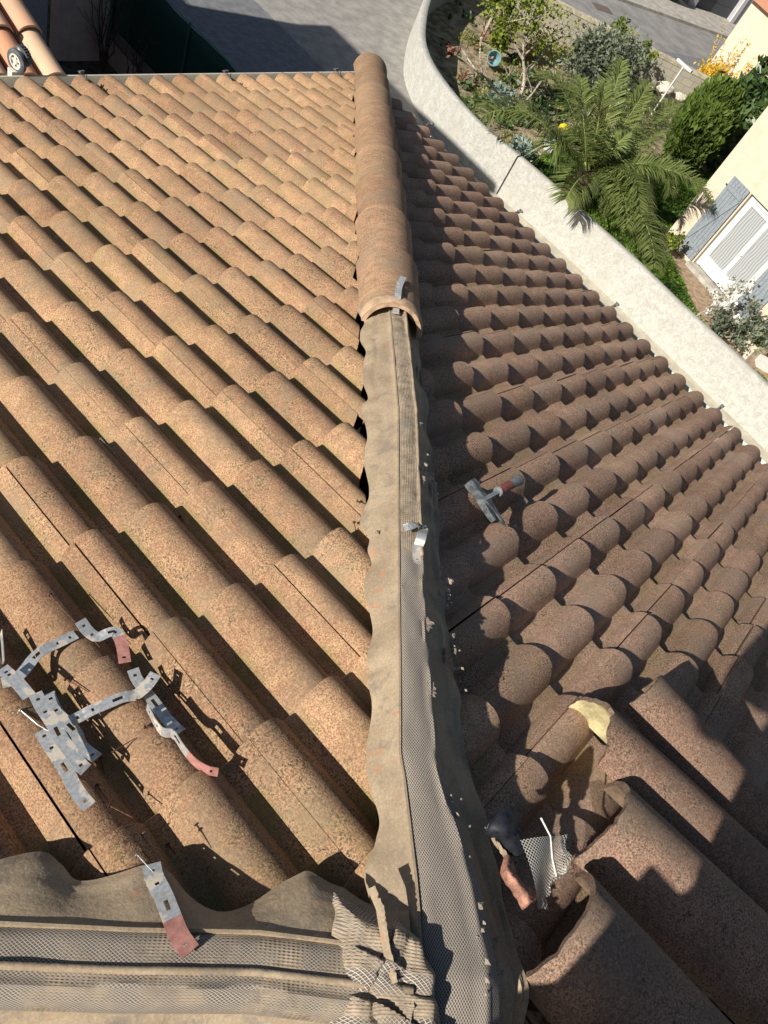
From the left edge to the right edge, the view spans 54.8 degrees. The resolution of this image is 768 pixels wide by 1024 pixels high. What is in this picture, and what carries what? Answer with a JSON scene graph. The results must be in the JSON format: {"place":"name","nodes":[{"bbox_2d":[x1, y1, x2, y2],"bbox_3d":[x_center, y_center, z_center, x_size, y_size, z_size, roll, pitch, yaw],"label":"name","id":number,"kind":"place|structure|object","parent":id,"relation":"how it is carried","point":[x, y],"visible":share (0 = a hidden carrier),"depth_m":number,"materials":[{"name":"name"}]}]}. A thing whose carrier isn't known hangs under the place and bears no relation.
{"place":"outdoors","nodes":[
{"label":"outdoors","id":0,"kind":"place"},
{"bbox_2d":[0,0,65,75],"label":"neighbour house","id":1,"kind":"structure","parent":0,"point":[18,24],"depth_m":5.48,"materials":[{"name":"tile"}]},
{"bbox_2d":[46,0,117,74],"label":"courtyard","id":2,"kind":"structure","parent":0,"point":[75,67],"depth_m":13.61,"materials":[{"name":"grey concrete"}]},
{"bbox_2d":[7,44,31,75],"bbox_3d":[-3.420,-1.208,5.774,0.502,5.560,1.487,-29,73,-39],"label":"wheel","id":3,"kind":"object","parent":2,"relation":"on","point":[19,57],"visible":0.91,"depth_m":3.70,"materials":[{"name":"rubber"}]},
{"bbox_2d":[22,0,47,42],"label":"yard wall","id":4,"kind":"structure","parent":2,"relation":"on","point":[38,10],"depth_m":12.57,"materials":[{"name":"paint"}]},
{"bbox_2d":[49,0,109,60],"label":"gate pier","id":5,"kind":"structure","parent":2,"relation":"on","point":[71,38],"depth_m":13.17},
{"bbox_2d":[78,0,134,72],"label":"bare shrub","id":6,"kind":"object","parent":2,"relation":"on","point":[103,54],"visible":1,"depth_m":13.12,"materials":[{"name":"brown plant"}]},
{"bbox_2d":[108,34,155,73],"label":"wall","id":7,"kind":"structure","parent":2,"relation":"on","point":[117,61],"depth_m":13.59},
{"bbox_2d":[126,15,173,73],"bbox_3d":[-4.260,-7.990,13.136,0.615,1.410,1.100,-8,61,-31],"label":"bare shrub","id":8,"kind":"object","parent":2,"relation":"on","point":[139,64],"visible":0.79,"depth_m":13.08,"materials":[{"name":"brown plant"}]},
{"bbox_2d":[166,0,325,72],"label":"driveway","id":9,"kind":"structure","parent":0,"point":[247,36],"depth_m":16.67,"materials":[{"name":"grey asphalt"}]},
{"bbox_2d":[106,0,494,139],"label":"ground","id":10,"kind":"structure","parent":0,"point":[330,35],"depth_m":18.81,"materials":[{"name":"concrete"}]},
{"bbox_2d":[107,0,239,73],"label":"screen fence","id":11,"kind":"object","parent":10,"relation":"on","point":[190,49],"visible":0.42,"depth_m":12.93,"materials":[{"name":"green metal"}]},
{"bbox_2d":[0,52,767,1023],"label":"tiled house","id":12,"kind":"structure","parent":10,"relation":"on","point":[208,336],"depth_m":1.85,"materials":[{"name":"tile"}]},
{"bbox_2d":[0,630,4,663],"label":"tile clip","id":13,"kind":"object","parent":12,"relation":"attached to","point":[2,647],"visible":1,"depth_m":1.35,"materials":[{"name":"metal"}]},
{"bbox_2d":[0,664,34,699],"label":"tile clip","id":14,"kind":"object","parent":12,"relation":"attached to","point":[19,684],"visible":1,"depth_m":1.28,"materials":[{"name":"metal"}]},
{"bbox_2d":[18,708,47,730],"bbox_3d":[-0.587,0.353,1.244,0.067,0.013,0.008,39,48,4],"label":"nail","id":15,"kind":"object","parent":12,"relation":"on","point":[23,712],"visible":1,"depth_m":1.24,"materials":[{"name":"silver metal"}]},
{"bbox_2d":[1,631,78,687],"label":"tile clip","id":16,"kind":"object","parent":12,"relation":"on","point":[25,668],"visible":0.86,"depth_m":1.35,"materials":[{"name":"metal"}]},
{"bbox_2d":[29,691,90,774],"bbox_3d":[-0.539,0.365,1.225,0.027,0.035,0.170,-27,71,-38],"label":"tile clip","id":17,"kind":"object","parent":12,"relation":"on","point":[69,750],"visible":1,"depth_m":1.22,"materials":[{"name":"metal"}]},
{"bbox_2d":[48,593,74,621],"bbox_3d":[-0.622,0.187,1.427,0.008,0.026,0.085,-29,73,-39],"label":"nail","id":18,"kind":"object","parent":12,"relation":"on","point":[49,594],"visible":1,"depth_m":1.43,"materials":[{"name":"metal"}]},
{"bbox_2d":[35,728,95,811],"bbox_3d":[-0.518,0.415,1.198,0.026,0.046,0.162,-26,70,-38],"label":"tile clip","id":19,"kind":"object","parent":12,"relation":"on","point":[77,791],"visible":1,"depth_m":1.19,"materials":[{"name":"metal"}]},
{"bbox_2d":[44,691,101,762],"bbox_3d":[-0.534,0.364,1.260,0.027,0.042,0.157,-29,73,-39],"label":"tile clip","id":20,"kind":"object","parent":12,"relation":"on","point":[83,746],"visible":0.91,"depth_m":1.26,"materials":[{"name":"metal"}]},
{"bbox_2d":[64,677,88,691],"bbox_3d":[-0.549,0.310,1.323,0.051,0.018,0.008,34,48,0],"label":"nail","id":21,"kind":"object","parent":12,"relation":"on","point":[65,678],"visible":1,"depth_m":1.32,"materials":[{"name":"metal"}]},
{"bbox_2d":[94,783,109,802],"bbox_3d":[-0.457,0.460,1.206,0.008,0.016,0.041,-29,73,-39],"label":"nail","id":22,"kind":"object","parent":12,"relation":"attached to","point":[97,785],"visible":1,"depth_m":1.21,"materials":[{"name":"metal"}]},
{"bbox_2d":[75,618,130,663],"bbox_3d":[-0.518,0.237,1.397,0.131,0.024,0.052,42,49,6],"label":"tile clip","id":23,"kind":"object","parent":12,"relation":"on","point":[118,637],"visible":1,"depth_m":1.40,"materials":[{"name":"metal"}]},
{"bbox_2d":[93,738,134,766],"bbox_3d":[-0.455,0.405,1.251,0.076,0.008,0.008,-29,73,-39],"label":"nail","id":24,"kind":"object","parent":12,"relation":"on","point":[95,764],"visible":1,"depth_m":1.25,"materials":[{"name":"metal"}]},
{"bbox_2d":[68,671,160,725],"bbox_3d":[-0.468,0.331,1.303,0.165,0.018,0.038,-26,70,-38],"label":"tile clip","id":25,"kind":"object","parent":12,"relation":"on","point":[144,687],"visible":1,"depth_m":1.30,"materials":[{"name":"metal"}]},
{"bbox_2d":[107,803,132,817],"bbox_3d":[-0.419,0.477,1.178,0.044,0.015,0.008,32,48,-2],"label":"nail","id":26,"kind":"object","parent":12,"relation":"on","point":[109,805],"visible":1,"depth_m":1.18,"materials":[{"name":"metal"}]},
{"bbox_2d":[136,844,151,861],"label":"nail","id":27,"kind":"object","parent":12,"relation":"on","point":[139,847],"visible":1,"depth_m":1.08,"materials":[{"name":"metal"}]},
{"bbox_2d":[135,852,153,872],"bbox_3d":[-0.347,0.509,1.072,0.011,0.008,0.037,-29,73,-39],"label":"nail","id":28,"kind":"object","parent":12,"relation":"on","point":[137,854],"visible":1,"depth_m":1.07,"materials":[{"name":"silver metal"}]},
{"bbox_2d":[141,831,157,853],"bbox_3d":[-0.366,0.520,1.161,0.008,0.012,0.042,-29,73,-39],"label":"nail","id":29,"kind":"object","parent":12,"relation":"on","point":[143,833],"visible":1,"depth_m":1.16,"materials":[{"name":"grey metal"}]},
{"bbox_2d":[127,667,184,735],"bbox_3d":[-0.408,0.336,1.321,0.024,0.048,0.158,-25,70,-38],"label":"tile clip","id":30,"kind":"object","parent":12,"relation":"on","point":[167,719],"visible":0.97,"depth_m":1.32,"materials":[{"name":"metal"}]},
{"bbox_2d":[142,861,198,958],"bbox_3d":[-0.302,0.553,1.036,0.031,0.089,0.138,-11,62,-33],"label":"tile clip","id":31,"kind":"object","parent":12,"relation":"on","point":[179,935],"visible":1,"depth_m":1.02,"materials":[{"name":"metal"}]},
{"bbox_2d":[146,703,218,776],"bbox_3d":[-0.351,0.393,1.264,0.179,0.063,0.020,44,49,9],"label":"tile clip","id":32,"kind":"object","parent":12,"relation":"on","point":[195,762],"visible":1,"depth_m":1.25,"materials":[{"name":"metal"}]},
{"bbox_2d":[392,276,405,314],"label":"tile clip","id":33,"kind":"object","parent":12,"relation":"attached to","point":[399,286],"visible":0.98,"depth_m":2.47,"materials":[{"name":"metal"}]},
{"bbox_2d":[403,521,427,563],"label":"tile clip","id":34,"kind":"object","parent":12,"relation":"attached to","point":[420,540],"visible":1,"depth_m":1.64,"materials":[{"name":"metal"}]},
{"bbox_2d":[375,344,504,995],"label":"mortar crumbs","id":35,"kind":"object","parent":12,"relation":"on","point":[480,905],"visible":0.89,"depth_m":1.50,"materials":[{"name":"grey concrete"}]},
{"bbox_2d":[464,474,523,526],"bbox_3d":[0.341,-0.051,2.095,0.245,0.079,0.158,-29,73,-39],"label":"roofing hammer","id":36,"kind":"object","parent":12,"relation":"on","point":[482,498],"visible":1,"depth_m":2.02,"materials":[{"name":"metal"}]},
{"bbox_2d":[484,803,571,909],"bbox_3d":[0.250,0.559,1.239,0.170,0.048,0.164,-29,73,-39],"label":"torn flashing scrap","id":37,"kind":"object","parent":12,"relation":"on","point":[503,832],"visible":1,"depth_m":1.22,"materials":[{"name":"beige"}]},
{"bbox_2d":[524,871,731,1023],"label":"tile","id":38,"kind":"object","parent":12,"relation":"on","point":[610,961],"visible":0.98,"depth_m":1.13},
{"bbox_2d":[569,697,767,913],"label":"tile","id":39,"kind":"object","parent":12,"relation":"on","point":[730,847],"visible":0.94,"depth_m":1.51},
{"bbox_2d":[573,781,767,1023],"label":"tile","id":40,"kind":"object","parent":12,"relation":"on","point":[695,914],"visible":1,"depth_m":1.32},
{"bbox_2d":[622,675,767,848],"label":"tile","id":41,"kind":"object","parent":12,"relation":"on","point":[671,725],"visible":0.91,"depth_m":1.67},
{"bbox_2d":[495,0,710,95],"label":"block wall","id":42,"kind":"structure","parent":10,"relation":"on","point":[668,69],"depth_m":25.57,"materials":[{"name":"concrete"}]},
{"bbox_2d":[618,0,727,38],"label":"kerb","id":43,"kind":"structure","parent":10,"relation":"on","point":[666,15],"depth_m":32.94,"materials":[{"name":"concrete"}]},
{"bbox_2d":[694,22,756,84],"bbox_3d":[12.435,-15.618,26.506,1.828,2.434,2.696,-29,73,-39],"label":"forsythia","id":44,"kind":"object","parent":10,"relation":"on","point":[709,69],"visible":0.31,"depth_m":26.54,"materials":[{"name":"yellow plant"}]},
{"bbox_2d":[426,0,728,330],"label":"garden soil","id":45,"kind":"structure","parent":0,"point":[439,24],"depth_m":21.46,"materials":[{"name":"brown soil"}]},
{"bbox_2d":[445,21,513,119],"bbox_3d":[2.451,-10.847,18.305,2.990,1.935,1.264,-29,73,-39],"label":"bare tree","id":46,"kind":"object","parent":45,"relation":"on","point":[472,66],"visible":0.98,"depth_m":17.73,"materials":[{"name":"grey plant"}]},
{"bbox_2d":[486,50,500,66],"bbox_3d":[3.094,-12.859,20.991,0.408,0.468,0.469,18,50,-14],"label":"plant pot","id":47,"kind":"object","parent":45,"relation":"on","point":[496,59],"visible":0.94,"depth_m":20.97,"materials":[{"name":"teal ceramic"}]},
{"bbox_2d":[486,79,516,112],"bbox_3d":[3.076,-10.987,19.605,0.837,0.754,0.815,-29,73,-39],"label":"succulent","id":48,"kind":"object","parent":45,"relation":"on","point":[502,89],"visible":0.57,"depth_m":19.48,"materials":[{"name":"green plant"}]},
{"bbox_2d":[480,0,532,53],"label":"leafy tree","id":49,"kind":"object","parent":45,"relation":"on","point":[502,46],"visible":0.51,"depth_m":21.16,"materials":[{"name":"green plant"}]},
{"bbox_2d":[437,0,589,132],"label":"ground cover","id":50,"kind":"object","parent":45,"relation":"on","point":[539,101],"visible":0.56,"depth_m":20.79,"materials":[{"name":"green plant"}]},
{"bbox_2d":[508,133,540,161],"bbox_3d":[3.401,-8.869,18.248,0.810,0.696,0.835,12,52,-19],"label":"succulent","id":51,"kind":"object","parent":45,"relation":"on","point":[521,148],"visible":0.57,"depth_m":18.10,"materials":[{"name":"green plant"}]},
{"bbox_2d":[477,0,580,105],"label":"fruit tree","id":52,"kind":"object","parent":45,"relation":"on","point":[542,6],"visible":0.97,"depth_m":19.57,"materials":[{"name":"green plant"}]},
{"bbox_2d":[524,43,537,60],"bbox_3d":[4.451,-14.133,22.768,0.429,0.340,0.429,-29,73,-39],"label":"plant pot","id":53,"kind":"object","parent":45,"relation":"on","point":[529,55],"visible":0.57,"depth_m":22.67,"materials":[{"name":"ceramic"}]},
{"bbox_2d":[454,28,705,164],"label":"dry grass","id":54,"kind":"structure","parent":45,"relation":"on","point":[548,63],"depth_m":22.11,"materials":[{"name":"plant"}]},
{"bbox_2d":[403,0,767,451],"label":"garden wall","id":55,"kind":"structure","parent":45,"relation":"on","point":[693,346],"depth_m":16.16,"materials":[{"name":"beige concrete"}]},
{"bbox_2d":[553,17,657,101],"bbox_3d":[7.046,-14.226,23.123,3.224,2.005,3.816,19,50,-13],"label":"grey shrub","id":56,"kind":"object","parent":45,"relation":"on","point":[596,51],"visible":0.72,"depth_m":22.64,"materials":[{"name":"green plant"}]},
{"bbox_2d":[611,12,658,64],"bbox_3d":[8.271,-15.723,24.961,2.234,1.718,1.443,14,51,-17],"label":"leafy shrub","id":57,"kind":"object","parent":45,"relation":"on","point":[654,55],"visible":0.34,"depth_m":24.45,"materials":[{"name":"green plant"}]},
{"bbox_2d":[637,81,681,104],"bbox_3d":[8.761,-14.861,25.624,3.800,0.120,0.140,14,51,-17],"label":"timber edging","id":58,"kind":"object","parent":45,"relation":"on","point":[667,97],"visible":0.14,"depth_m":25.92,"materials":[{"name":"brown wood"}]},
{"bbox_2d":[655,80,673,96],"bbox_3d":[9.873,-14.871,26.044,0.901,0.546,0.656,-29,73,-39],"label":"rock","id":59,"kind":"object","parent":45,"relation":"on","point":[662,87],"visible":0.7,"depth_m":25.80,"materials":[{"name":"stone"}]},
{"bbox_2d":[651,58,692,115],"bbox_3d":[9.110,-13.530,23.765,0.100,1.690,0.660,-21,68,-36],"label":"clothes post","id":60,"kind":"object","parent":45,"relation":"on","point":[685,66],"visible":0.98,"depth_m":23.24,"materials":[{"name":"white metal"}]},
{"bbox_2d":[673,92,686,102],"bbox_3d":[10.553,-14.720,26.330,0.530,0.378,0.482,5,54,-23],"label":"rock","id":61,"kind":"object","parent":45,"relation":"on","point":[681,96],"visible":0.62,"depth_m":26.18,"materials":[{"name":"stone"}]},
{"bbox_2d":[660,70,745,171],"bbox_3d":[9.317,-11.294,21.799,1.902,3.174,1.908,-29,73,-39],"label":"thuja","id":62,"kind":"object","parent":45,"relation":"on","point":[706,125],"visible":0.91,"depth_m":21.15,"materials":[{"name":"green plant"}]},
{"bbox_2d":[668,0,767,353],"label":"cream house","id":63,"kind":"structure","parent":45,"relation":"on","point":[728,236],"depth_m":17.96,"materials":[{"name":"paint"}]},
{"bbox_2d":[696,195,767,298],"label":"french door","id":64,"kind":"structure","parent":63,"relation":"in","point":[753,198],"depth_m":17.84,"materials":[{"name":"white paint"}]},
{"bbox_2d":[699,201,767,281],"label":"door leaf","id":65,"kind":"structure","parent":63,"relation":"in","point":[712,269],"depth_m":18.23,"materials":[{"name":"white paint"}]},
{"bbox_2d":[715,225,767,298],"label":"door leaf","id":66,"kind":"structure","parent":63,"relation":"in","point":[723,280],"depth_m":18.01,"materials":[{"name":"white paint"}]},
{"bbox_2d":[702,54,767,171],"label":"laurel hedge","id":67,"kind":"object","parent":45,"relation":"on","point":[754,82],"visible":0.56,"depth_m":23.55,"materials":[{"name":"green plant"}]},
{"bbox_2d":[706,296,767,352],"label":"olive bush","id":68,"kind":"object","parent":45,"relation":"on","point":[720,323],"visible":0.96,"depth_m":16.67,"materials":[{"name":"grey plant"}]},
{"bbox_2d":[485,0,725,59],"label":"road","id":69,"kind":"structure","parent":0,"point":[668,35],"depth_m":30.95,"materials":[{"name":"grey asphalt"}]},
{"bbox_2d":[592,2,612,13],"bbox_3d":[8.717,-20.098,29.526,1.059,0.001,0.617,-8,61,-31],"label":"manhole cover","id":70,"kind":"object","parent":69,"relation":"on","point":[602,8],"visible":1,"depth_m":29.52,"materials":[{"name":"metal"}]},
{"bbox_2d":[659,50,708,71],"bbox_3d":[11.603,-16.555,28.371,16.142,0.001,4.734,-13,63,-33],"label":"road gutter strip","id":71,"kind":"object","parent":69,"relation":"on","point":[688,60],"depth_m":30.06,"materials":[{"name":"grey concrete"}]},
{"bbox_2d":[445,147,767,462],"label":"paved strip","id":72,"kind":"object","parent":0,"point":[675,367],"depth_m":15.94,"materials":[{"name":"concrete"}]},
{"bbox_2d":[528,151,766,380],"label":"lawn","id":73,"kind":"structure","parent":0,"point":[676,277],"depth_m":18.75,"materials":[{"name":"green plant"}]},
{"bbox_2d":[472,55,716,273],"bbox_3d":[6.029,-8.354,17.725,8.494,2.685,5.729,-29,73,-39],"label":"palm tree","id":74,"kind":"object","parent":73,"relation":"on","point":[608,154],"visible":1,"depth_m":16.93,"materials":[{"name":"green plant"}]},
{"bbox_2d":[663,229,690,252],"bbox_3d":[7.143,-6.724,18.392,0.538,0.767,0.562,-2,57,-28],"label":"citrus bush","id":75,"kind":"object","parent":73,"relation":"on","point":[676,243],"visible":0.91,"depth_m":18.28,"materials":[{"name":"green plant"}]},
{"bbox_2d":[696,275,760,322],"bbox_3d":[7.727,-4.825,16.825,1.143,1.443,1.317,24,49,-9],"label":"rose bush","id":76,"kind":"object","parent":73,"relation":"on","point":[727,304],"visible":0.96,"depth_m":16.70,"materials":[{"name":"plant"}]},
{"bbox_2d":[631,0,736,35],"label":"pavement","id":77,"kind":"structure","parent":0,"point":[681,9],"depth_m":34.61,"materials":[{"name":"concrete"}]},
{"bbox_2d":[684,0,753,23],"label":"garage house","id":78,"kind":"structure","parent":0,"point":[735,11],"depth_m":36.33,"materials":[{"name":"white paint"}]},
{"bbox_2d":[696,0,738,17],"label":"garage door","id":79,"kind":"structure","parent":78,"relation":"in","point":[711,6],"depth_m":36.24,"materials":[{"name":"grey metal"}]},
{"bbox_2d":[674,258,767,380],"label":"path","id":80,"kind":"structure","parent":0,"point":[698,290],"depth_m":18.10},
{"bbox_2d":[735,335,767,359],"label":"stone trough","id":81,"kind":"object","parent":80,"relation":"on","point":[754,351],"visible":0.48,"depth_m":17.04,"materials":[{"name":"stone"}]},
{"bbox_2d":[755,354,767,372],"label":"white block","id":82,"kind":"structure","parent":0,"point":[761,361],"depth_m":17.08,"materials":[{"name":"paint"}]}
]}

